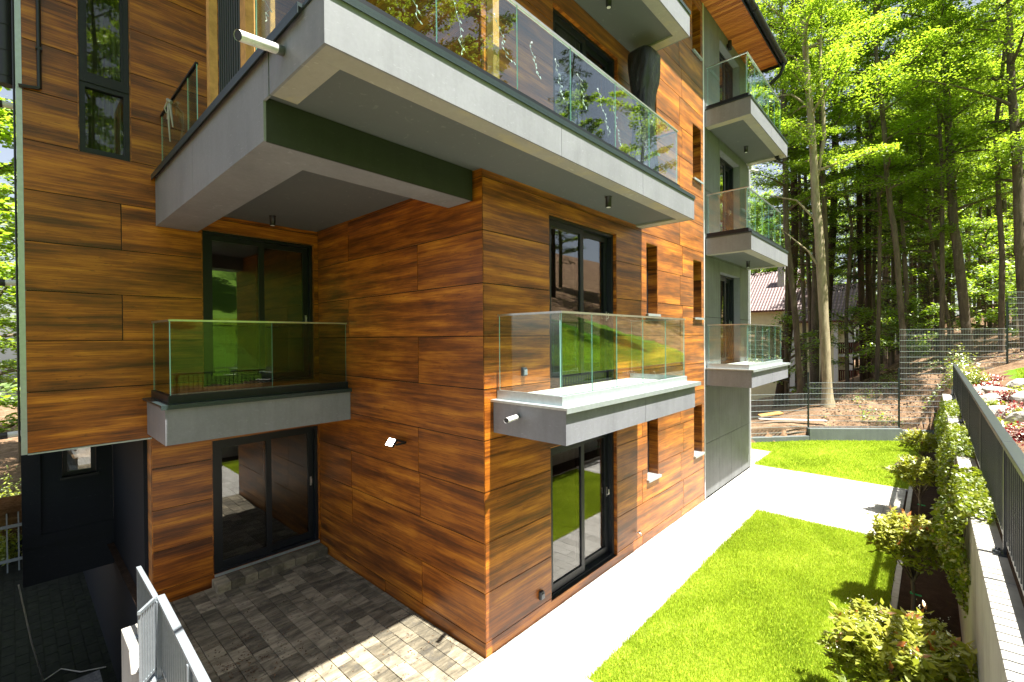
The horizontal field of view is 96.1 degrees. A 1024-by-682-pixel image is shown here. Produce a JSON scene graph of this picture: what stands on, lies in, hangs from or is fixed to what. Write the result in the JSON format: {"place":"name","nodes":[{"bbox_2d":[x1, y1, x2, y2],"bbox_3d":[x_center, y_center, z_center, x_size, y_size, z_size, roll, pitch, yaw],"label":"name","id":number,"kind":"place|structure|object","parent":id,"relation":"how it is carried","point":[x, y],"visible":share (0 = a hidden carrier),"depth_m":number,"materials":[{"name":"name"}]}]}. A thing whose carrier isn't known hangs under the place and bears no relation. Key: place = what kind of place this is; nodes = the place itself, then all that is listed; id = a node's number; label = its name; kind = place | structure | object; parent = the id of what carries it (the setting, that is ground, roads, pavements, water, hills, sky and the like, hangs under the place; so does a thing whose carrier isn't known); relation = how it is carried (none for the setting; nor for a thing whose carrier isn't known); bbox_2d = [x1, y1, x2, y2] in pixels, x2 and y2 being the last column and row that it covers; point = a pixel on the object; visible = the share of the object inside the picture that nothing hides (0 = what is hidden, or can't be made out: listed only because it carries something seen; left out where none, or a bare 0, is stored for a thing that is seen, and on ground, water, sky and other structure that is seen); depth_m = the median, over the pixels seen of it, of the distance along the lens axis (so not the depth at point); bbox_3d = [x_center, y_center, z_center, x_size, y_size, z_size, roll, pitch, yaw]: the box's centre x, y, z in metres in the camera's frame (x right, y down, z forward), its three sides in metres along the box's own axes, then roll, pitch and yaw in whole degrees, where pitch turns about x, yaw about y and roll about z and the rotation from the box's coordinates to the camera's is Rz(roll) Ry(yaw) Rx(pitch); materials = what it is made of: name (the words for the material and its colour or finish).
{"place":"outdoors","nodes":[
{"label":"outdoors","id":0,"kind":"place"},
{"bbox_2d":[0,413,20,473],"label":"ground","id":1,"kind":"structure","parent":0,"point":[9,459],"depth_m":24.74,"materials":[{"name":"brown soil"}]},
{"bbox_2d":[70,670,102,681],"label":"landing","id":2,"kind":"object","parent":1,"relation":"on","point":[95,676],"visible":1,"depth_m":7.28,"materials":[{"name":"concrete"}]},
{"bbox_2d":[121,624,165,681],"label":"retaining wall","id":3,"kind":"structure","parent":1,"relation":"on","point":[128,643],"depth_m":5.88,"materials":[{"name":"concrete"}]},
{"bbox_2d":[129,647,138,674],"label":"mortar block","id":4,"kind":"structure","parent":3,"relation":"on","point":[134,659],"depth_m":5.39,"materials":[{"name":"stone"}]},
{"bbox_2d":[132,566,157,680],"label":"railing","id":5,"kind":"object","parent":3,"relation":"on","point":[146,592],"visible":0.47,"depth_m":5.68,"materials":[{"name":"grey metal"}]},
{"bbox_2d":[137,594,210,681],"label":"railing","id":6,"kind":"object","parent":3,"relation":"on","point":[178,660],"visible":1,"depth_m":4.97,"materials":[{"name":"grey metal"}]},
{"bbox_2d":[0,0,789,681],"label":"apartment building","id":7,"kind":"structure","parent":1,"relation":"on","point":[224,386],"depth_m":6.62,"materials":[{"name":"brown wood"}]},
{"bbox_2d":[60,446,98,480],"bbox_3d":[-8.011,2.079,8.516,0.200,0.850,0.520,0,1,43],"label":"window","id":8,"kind":"structure","parent":7,"relation":"in","point":[81,460],"depth_m":8.54,"materials":[{"name":"clear glass"}]},
{"bbox_2d":[77,0,129,161],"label":"window","id":9,"kind":"structure","parent":7,"relation":"in","point":[103,53],"depth_m":6.41,"materials":[{"name":"glass"}]},
{"bbox_2d":[164,98,173,141],"bbox_3d":[-4.558,-2.948,6.131,0.420,0.611,0.082,0,1,43],"label":"ribbon","id":10,"kind":"object","parent":7,"relation":"attached to","point":[168,103],"visible":1,"depth_m":6.08,"materials":[{"name":"fabric"}]},
{"bbox_2d":[202,230,312,386],"bbox_3d":[-4.259,-0.511,7.792,0.150,2.424,1.708,0,1,43],"label":"sliding door","id":11,"kind":"structure","parent":7,"relation":"in","point":[245,278],"depth_m":7.70,"materials":[{"name":"glass"}]},
{"bbox_2d":[212,426,317,573],"bbox_3d":[-4.182,2.603,7.875,0.150,2.094,1.668,0,1,43],"label":"sliding door","id":12,"kind":"structure","parent":7,"relation":"in","point":[265,486],"depth_m":7.79,"materials":[{"name":"glass"}]},
{"bbox_2d":[206,0,498,107],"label":"pergola","id":13,"kind":"object","parent":7,"relation":"on","point":[234,54],"visible":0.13,"depth_m":4.88,"materials":[{"name":"brown wood"}]},
{"bbox_2d":[262,0,620,144],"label":"string lights","id":14,"kind":"object","parent":13,"relation":"hanging from","point":[506,57],"visible":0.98,"depth_m":4.72,"materials":[{"name":"white plastic"}]},
{"bbox_2d":[548,215,613,387],"bbox_3d":[1.052,-0.566,7.216,0.150,2.464,1.838,0,1,43],"label":"sliding door","id":15,"kind":"structure","parent":7,"relation":"in","point":[580,256],"depth_m":7.15,"materials":[{"name":"glass"}]},
{"bbox_2d":[551,432,613,596],"bbox_3d":[1.069,2.579,7.233,0.150,2.154,1.818,0,1,43],"label":"sliding door","id":16,"kind":"structure","parent":7,"relation":"in","point":[582,473],"depth_m":7.17,"materials":[{"name":"glass"}]},
{"bbox_2d":[553,8,614,146],"bbox_3d":[1.096,-3.637,7.265,0.150,2.324,1.798,0,1,43],"label":"sliding door","id":17,"kind":"structure","parent":7,"relation":"in","point":[593,119],"depth_m":7.21,"materials":[{"name":"glass"}]},
{"bbox_2d":[627,45,660,171],"bbox_3d":[2.210,-3.655,7.768,0.509,2.405,0.730,0,1,43],"label":"parasol cover","id":18,"kind":"object","parent":7,"relation":"on","point":[644,62],"visible":0.86,"depth_m":7.61,"materials":[{"name":"black fabric"}]},
{"bbox_2d":[647,421,661,482],"bbox_3d":[2.622,2.073,8.881,0.321,1.152,0.530,0,1,43],"label":"window","id":19,"kind":"structure","parent":7,"relation":"in","point":[651,476],"depth_m":9.07,"materials":[{"name":"metal"}]},
{"bbox_2d":[719,51,732,100],"bbox_3d":[5.659,-6.407,12.376,0.150,2.334,1.298,0,1,43],"label":"sliding door","id":20,"kind":"structure","parent":7,"relation":"in","point":[726,71],"depth_m":12.60,"materials":[{"name":"glass"}]},
{"bbox_2d":[720,157,732,230],"bbox_3d":[5.680,-3.657,12.397,0.150,2.334,1.298,0,1,43],"label":"sliding door","id":21,"kind":"structure","parent":7,"relation":"in","point":[726,170],"depth_m":12.66,"materials":[{"name":"glass"}]},
{"bbox_2d":[720,275,733,363],"bbox_3d":[5.703,-0.577,12.421,0.150,2.334,1.298,0,1,43],"label":"sliding door","id":22,"kind":"structure","parent":7,"relation":"in","point":[726,283],"depth_m":12.72,"materials":[{"name":"glass"}]},
{"bbox_2d":[0,540,117,681],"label":"driveway","id":23,"kind":"structure","parent":0,"point":[64,626],"depth_m":10.21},
{"bbox_2d":[0,524,21,565],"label":"shrub","id":24,"kind":"object","parent":23,"relation":"on","point":[2,547],"visible":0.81,"depth_m":13.61,"materials":[{"name":"green plant"}]},
{"bbox_2d":[0,511,21,572],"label":"picket fence","id":25,"kind":"object","parent":23,"relation":"on","point":[19,557],"visible":0.42,"depth_m":12.79,"materials":[{"name":"grey paint"}]},
{"bbox_2d":[18,585,105,680],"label":"curb","id":26,"kind":"object","parent":23,"relation":"on","point":[43,679],"visible":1,"depth_m":8.41,"materials":[{"name":"concrete"}]},
{"bbox_2d":[170,554,484,681],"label":"courtyard paving","id":27,"kind":"structure","parent":0,"point":[442,661],"depth_m":6.01,"materials":[{"name":"grey stone"}]},
{"bbox_2d":[182,572,453,681],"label":"leaf debris","id":28,"kind":"object","parent":27,"relation":"on","point":[285,647],"visible":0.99,"depth_m":5.67,"materials":[{"name":"brown plant"}]},
{"bbox_2d":[0,306,1023,541],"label":"hillside","id":29,"kind":"structure","parent":0,"point":[10,506],"depth_m":18.66,"materials":[{"name":"brown soil"}]},
{"bbox_2d":[0,166,16,383],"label":"beech tree","id":30,"kind":"object","parent":29,"relation":"on","point":[2,259],"visible":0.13,"depth_m":30.28,"materials":[{"name":"green plant"}]},
{"bbox_2d":[0,86,20,432],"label":"beech tree","id":31,"kind":"object","parent":29,"relation":"on","point":[6,135],"visible":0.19,"depth_m":15.95,"materials":[{"name":"green plant"}]},
{"bbox_2d":[0,172,20,462],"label":"beech tree","id":32,"kind":"object","parent":29,"relation":"on","point":[9,190],"visible":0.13,"depth_m":24.39,"materials":[{"name":"green plant"}]},
{"bbox_2d":[0,202,62,469],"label":"beech tree","id":33,"kind":"object","parent":29,"relation":"on","point":[10,247],"visible":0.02,"depth_m":19.57,"materials":[{"name":"green plant"}]},
{"bbox_2d":[750,191,790,272],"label":"beech tree","id":34,"kind":"object","parent":29,"relation":"on","point":[752,195],"visible":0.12,"depth_m":51.29,"materials":[{"name":"green plant"}]},
{"bbox_2d":[751,308,844,406],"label":"beech sapling","id":35,"kind":"object","parent":29,"relation":"on","point":[804,348],"visible":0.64,"depth_m":23.04,"materials":[{"name":"green plant"}]},
{"bbox_2d":[751,0,847,407],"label":"tree","id":36,"kind":"object","parent":29,"relation":"on","point":[795,256],"visible":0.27,"depth_m":24.18,"materials":[{"name":"green plant"}]},
{"bbox_2d":[750,0,850,407],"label":"beech tree","id":37,"kind":"object","parent":29,"relation":"on","point":[772,201],"visible":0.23,"depth_m":21.55,"materials":[{"name":"green plant"}]},
{"bbox_2d":[763,42,837,406],"bbox_3d":[14.129,-6.020,23.236,3.516,20.025,3.495,0,0,23],"label":"beech tree","id":38,"kind":"object","parent":29,"relation":"on","point":[786,309],"visible":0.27,"depth_m":23.47,"materials":[{"name":"green plant"}]},
{"bbox_2d":[750,0,859,399],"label":"beech tree","id":39,"kind":"object","parent":29,"relation":"on","point":[760,87],"visible":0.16,"depth_m":24.83,"materials":[{"name":"green plant"}]},
{"bbox_2d":[761,96,849,368],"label":"beech tree","id":40,"kind":"object","parent":29,"relation":"on","point":[809,285],"visible":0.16,"depth_m":25.97,"materials":[{"name":"green plant"}]},
{"bbox_2d":[750,0,894,397],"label":"beech tree","id":41,"kind":"object","parent":29,"relation":"on","point":[814,373],"visible":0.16,"depth_m":25.16,"materials":[{"name":"green plant"}]},
{"bbox_2d":[755,0,901,407],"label":"beech tree","id":42,"kind":"object","parent":29,"relation":"on","point":[813,135],"visible":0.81,"depth_m":19.06,"materials":[{"name":"green plant"}]},
{"bbox_2d":[775,0,912,309],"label":"beech tree","id":43,"kind":"object","parent":29,"relation":"on","point":[790,98],"visible":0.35,"depth_m":21.01,"materials":[{"name":"green plant"}]},
{"bbox_2d":[808,44,883,388],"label":"beech tree","id":44,"kind":"object","parent":29,"relation":"on","point":[851,245],"visible":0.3,"depth_m":23.80,"materials":[{"name":"green plant"}]},
{"bbox_2d":[798,1,895,387],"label":"spruce tree","id":45,"kind":"object","parent":29,"relation":"on","point":[831,278],"visible":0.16,"depth_m":27.15,"materials":[{"name":"green plant"}]},
{"bbox_2d":[811,303,891,385],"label":"beech sapling","id":46,"kind":"object","parent":29,"relation":"on","point":[867,314],"visible":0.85,"depth_m":23.62,"materials":[{"name":"green plant"}]},
{"bbox_2d":[809,0,929,381],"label":"spruce tree","id":47,"kind":"object","parent":29,"relation":"on","point":[860,264],"visible":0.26,"depth_m":24.67,"materials":[{"name":"green plant"}]},
{"bbox_2d":[803,0,948,377],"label":"spruce tree","id":48,"kind":"object","parent":29,"relation":"on","point":[868,288],"visible":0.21,"depth_m":24.84,"materials":[{"name":"green plant"}]},
{"bbox_2d":[836,31,925,381],"bbox_3d":[17.298,-5.717,21.514,3.428,16.551,2.761,-1,0,-17],"label":"beech tree","id":49,"kind":"object","parent":29,"relation":"on","point":[871,139],"visible":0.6,"depth_m":21.35,"materials":[{"name":"green plant"}]},
{"bbox_2d":[844,18,918,373],"bbox_3d":[20.618,-7.911,25.675,3.519,21.090,4.368,-1,0,-12],"label":"beech tree","id":50,"kind":"object","parent":29,"relation":"on","point":[873,288],"visible":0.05,"depth_m":25.98,"materials":[{"name":"green plant"}]},
{"bbox_2d":[845,276,917,363],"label":"beech sapling","id":51,"kind":"object","parent":29,"relation":"on","point":[882,298],"visible":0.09,"depth_m":28.71,"materials":[{"name":"green plant"}]},
{"bbox_2d":[751,291,1023,436],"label":"wire fence","id":52,"kind":"object","parent":29,"relation":"on","point":[807,404],"visible":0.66,"depth_m":16.69,"materials":[{"name":"grey metal"}]},
{"bbox_2d":[840,284,935,366],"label":"beech sapling","id":53,"kind":"object","parent":29,"relation":"on","point":[889,337],"visible":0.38,"depth_m":26.27,"materials":[{"name":"green plant"}]},
{"bbox_2d":[861,0,923,364],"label":"beech tree","id":54,"kind":"object","parent":29,"relation":"on","point":[892,357],"visible":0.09,"depth_m":26.85,"materials":[{"name":"green plant"}]},
{"bbox_2d":[789,0,1005,379],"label":"beech tree","id":55,"kind":"object","parent":29,"relation":"on","point":[886,160],"visible":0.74,"depth_m":19.74,"materials":[{"name":"green plant"}]},
{"bbox_2d":[871,294,949,367],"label":"beech sapling","id":56,"kind":"object","parent":29,"relation":"on","point":[912,305],"visible":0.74,"depth_m":22.08,"materials":[{"name":"green plant"}]},
{"bbox_2d":[872,0,954,358],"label":"beech tree","id":57,"kind":"object","parent":29,"relation":"on","point":[905,268],"visible":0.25,"depth_m":22.16,"materials":[{"name":"green plant"}]},
{"bbox_2d":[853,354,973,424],"bbox_3d":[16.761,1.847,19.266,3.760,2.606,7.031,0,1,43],"label":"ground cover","id":58,"kind":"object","parent":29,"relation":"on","point":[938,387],"visible":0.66,"depth_m":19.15,"materials":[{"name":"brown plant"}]},
{"bbox_2d":[814,340,1022,427],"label":"leaf litter","id":59,"kind":"object","parent":29,"relation":"on","point":[974,359],"visible":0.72,"depth_m":19.10,"materials":[{"name":"brown plant"}]},
{"bbox_2d":[855,2,999,347],"bbox_3d":[25.308,-10.484,27.954,6.724,23.152,8.550,0,0,4],"label":"beech tree","id":60,"kind":"object","parent":29,"relation":"on","point":[911,205],"visible":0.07,"depth_m":27.64,"materials":[{"name":"green plant"}]},
{"bbox_2d":[862,24,1003,348],"bbox_3d":[23.929,-8.837,26.774,6.941,19.406,5.216,0,1,43],"label":"beech tree","id":61,"kind":"object","parent":29,"relation":"on","point":[919,239],"visible":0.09,"depth_m":26.73,"materials":[{"name":"green plant"}]},
{"bbox_2d":[881,249,987,354],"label":"beech sapling","id":62,"kind":"object","parent":29,"relation":"on","point":[925,258],"visible":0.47,"depth_m":24.35,"materials":[{"name":"green plant"}]},
{"bbox_2d":[876,234,992,320],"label":"beech sapling","id":63,"kind":"object","parent":29,"relation":"on","point":[952,295],"visible":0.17,"depth_m":26.71,"materials":[{"name":"green plant"}]},
{"bbox_2d":[864,16,1006,350],"bbox_3d":[22.754,-8.368,25.126,5.789,18.300,5.744,0,1,43],"label":"beech tree","id":64,"kind":"object","parent":29,"relation":"on","point":[936,284],"visible":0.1,"depth_m":24.82,"materials":[{"name":"green plant"}]},
{"bbox_2d":[864,0,1007,352],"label":"beech tree","id":65,"kind":"object","parent":29,"relation":"on","point":[938,210],"visible":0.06,"depth_m":24.32,"materials":[{"name":"green plant"}]},
{"bbox_2d":[853,0,1023,358],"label":"beech tree","id":66,"kind":"object","parent":29,"relation":"on","point":[951,172],"visible":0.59,"depth_m":19.88,"materials":[{"name":"green plant"}]},
{"bbox_2d":[874,81,1003,358],"bbox_3d":[19.508,-5.664,21.346,4.858,13.600,4.319,0,1,43],"label":"beech tree","id":67,"kind":"object","parent":29,"relation":"on","point":[918,142],"visible":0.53,"depth_m":21.16,"materials":[{"name":"green plant"}]},
{"bbox_2d":[891,0,1004,363],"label":"beech tree","id":68,"kind":"object","parent":29,"relation":"on","point":[941,202],"visible":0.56,"depth_m":20.03,"materials":[{"name":"green plant"}]},
{"bbox_2d":[891,61,1010,350],"bbox_3d":[23.011,-6.809,23.855,4.394,15.401,4.621,0,0,2],"label":"beech tree","id":69,"kind":"object","parent":29,"relation":"on","point":[950,285],"visible":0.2,"depth_m":23.80,"materials":[{"name":"green plant"}]},
{"bbox_2d":[882,0,1023,351],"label":"beech tree","id":70,"kind":"object","parent":29,"relation":"on","point":[1015,146],"visible":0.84,"depth_m":17.86,"materials":[{"name":"green plant"}]},
{"bbox_2d":[940,343,981,388],"bbox_3d":[13.920,0.797,14.236,0.885,1.658,0.872,-1,0,-13],"label":"shrub","id":71,"kind":"object","parent":29,"relation":"on","point":[964,373],"visible":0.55,"depth_m":14.26,"materials":[{"name":"yellow plant"}]},
{"bbox_2d":[945,13,995,316],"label":"beech tree","id":72,"kind":"object","parent":29,"relation":"on","point":[983,217],"visible":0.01,"depth_m":37.22,"materials":[{"name":"green plant"}]},
{"bbox_2d":[929,266,1018,347],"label":"beech sapling","id":73,"kind":"object","parent":29,"relation":"on","point":[979,292],"visible":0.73,"depth_m":21.04,"materials":[{"name":"green plant"}]},
{"bbox_2d":[937,218,1014,340],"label":"beech sapling","id":74,"kind":"object","parent":29,"relation":"on","point":[989,226],"visible":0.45,"depth_m":22.95,"materials":[{"name":"green plant"}]},
{"bbox_2d":[932,35,1023,329],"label":"beech tree","id":75,"kind":"object","parent":29,"relation":"on","point":[990,323],"visible":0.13,"depth_m":26.30,"materials":[{"name":"green plant"}]},
{"bbox_2d":[933,0,1023,353],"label":"beech tree","id":76,"kind":"object","parent":29,"relation":"on","point":[1001,292],"visible":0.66,"depth_m":18.64,"materials":[{"name":"green plant"}]},
{"bbox_2d":[944,47,1012,338],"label":"beech tree","id":77,"kind":"object","parent":29,"relation":"on","point":[977,331],"visible":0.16,"depth_m":24.74,"materials":[{"name":"green plant"}]},
{"bbox_2d":[945,231,1012,329],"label":"beech sapling","id":78,"kind":"object","parent":29,"relation":"on","point":[993,237],"visible":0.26,"depth_m":24.77,"materials":[{"name":"green plant"}]},
{"bbox_2d":[945,209,1015,300],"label":"beech sapling","id":79,"kind":"object","parent":29,"relation":"on","point":[994,254],"visible":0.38,"depth_m":22.47,"materials":[{"name":"green plant"}]},
{"bbox_2d":[943,0,1023,327],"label":"beech tree","id":80,"kind":"object","parent":29,"relation":"on","point":[1004,205],"visible":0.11,"depth_m":25.20,"materials":[{"name":"green plant"}]},
{"bbox_2d":[952,0,1023,336],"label":"beech tree","id":81,"kind":"object","parent":29,"relation":"on","point":[1014,317],"visible":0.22,"depth_m":21.91,"materials":[{"name":"green plant"}]},
{"bbox_2d":[960,24,1023,325],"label":"beech tree","id":82,"kind":"object","parent":29,"relation":"on","point":[1010,242],"visible":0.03,"depth_m":27.49,"materials":[{"name":"green plant"}]},
{"bbox_2d":[985,258,1017,318],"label":"beech sapling","id":83,"kind":"object","parent":29,"relation":"on","point":[1008,291],"visible":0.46,"depth_m":19.77,"materials":[{"name":"green plant"}]},
{"bbox_2d":[988,405,1014,418],"bbox_3d":[9.461,1.422,8.976,0.372,0.336,0.495,0,0,0],"label":"rock","id":84,"kind":"object","parent":29,"relation":"on","point":[994,409],"visible":0.35,"depth_m":8.88,"materials":[{"name":"stone"}]},
{"bbox_2d":[1001,421,1023,441],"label":"heuchera","id":85,"kind":"object","parent":29,"relation":"on","point":[1018,433],"visible":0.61,"depth_m":7.14,"materials":[{"name":"red plant"}]},
{"bbox_2d":[0,0,1023,398],"label":"sky","id":86,"kind":"structure","parent":0,"point":[6,154],"materials":[{"name":"white"}]},
{"bbox_2d":[107,443,937,681],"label":"ground","id":87,"kind":"structure","parent":0,"point":[125,573],"depth_m":7.86,"materials":[{"name":"soil"}]},
{"bbox_2d":[751,427,936,441],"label":"kerb wall","id":88,"kind":"structure","parent":87,"relation":"on","point":[844,433],"depth_m":16.65,"materials":[{"name":"grey concrete"}]},
{"bbox_2d":[797,471,913,669],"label":"kerb","id":89,"kind":"structure","parent":87,"relation":"on","point":[896,589],"depth_m":7.54,"materials":[{"name":"concrete"}]},
{"bbox_2d":[890,453,961,681],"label":"planting bed","id":90,"kind":"object","parent":87,"relation":"on","point":[935,590],"visible":0.33,"depth_m":6.88,"materials":[{"name":"soil"}]},
{"bbox_2d":[815,598,978,681],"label":"photinia tree","id":91,"kind":"object","parent":90,"relation":"on","point":[896,639],"visible":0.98,"depth_m":4.24,"materials":[{"name":"green plant"}]},
{"bbox_2d":[864,504,947,611],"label":"photinia tree","id":92,"kind":"object","parent":90,"relation":"on","point":[900,531],"visible":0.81,"depth_m":6.25,"materials":[{"name":"green plant"}]},
{"bbox_2d":[883,453,938,517],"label":"photinia tree","id":93,"kind":"object","parent":90,"relation":"on","point":[922,467],"visible":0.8,"depth_m":9.61,"materials":[{"name":"green plant"}]},
{"bbox_2d":[894,428,939,456],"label":"photinia tree","id":94,"kind":"object","parent":90,"relation":"on","point":[919,440],"visible":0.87,"depth_m":12.52,"materials":[{"name":"green plant"}]},
{"bbox_2d":[942,394,1023,681],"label":"retaining wall","id":95,"kind":"structure","parent":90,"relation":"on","point":[992,624],"depth_m":3.52,"materials":[{"name":"concrete"}]},
{"bbox_2d":[933,399,961,443],"bbox_3d":[10.524,2.221,11.107,0.533,1.468,2.905,0,1,43],"label":"ivy","id":96,"kind":"object","parent":95,"relation":"attached to","point":[951,407],"visible":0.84,"depth_m":10.71,"materials":[{"name":"green plant"}]},
{"bbox_2d":[934,421,974,496],"bbox_3d":[7.612,2.356,7.924,0.518,1.640,2.963,0,1,43],"label":"ivy","id":97,"kind":"object","parent":95,"relation":"attached to","point":[949,448],"visible":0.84,"depth_m":7.58,"materials":[{"name":"green plant"}]},
{"bbox_2d":[928,463,996,617],"bbox_3d":[5.182,2.358,5.316,0.574,1.568,2.277,0,1,43],"label":"ivy","id":98,"kind":"object","parent":95,"relation":"attached to","point":[965,492],"visible":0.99,"depth_m":4.93,"materials":[{"name":"green plant"}]},
{"bbox_2d":[950,364,1023,594],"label":"garden railing","id":99,"kind":"object","parent":95,"relation":"on","point":[999,454],"visible":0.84,"depth_m":4.21,"materials":[{"name":"metal"}]},
{"bbox_2d":[454,449,905,681],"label":"path","id":100,"kind":"structure","parent":0,"point":[577,636],"depth_m":7.65,"materials":[{"name":"white concrete"}]},
{"bbox_2d":[585,508,896,681],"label":"lawn","id":101,"kind":"structure","parent":0,"point":[723,631],"depth_m":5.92,"materials":[{"name":"green plant"}]},
{"bbox_2d":[751,267,858,399],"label":"house","id":102,"kind":"structure","parent":0,"point":[767,295],"depth_m":37.55,"materials":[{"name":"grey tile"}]},
{"bbox_2d":[751,440,923,488],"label":"lawn","id":103,"kind":"structure","parent":0,"point":[866,481],"depth_m":13.96,"materials":[{"name":"green plant"}]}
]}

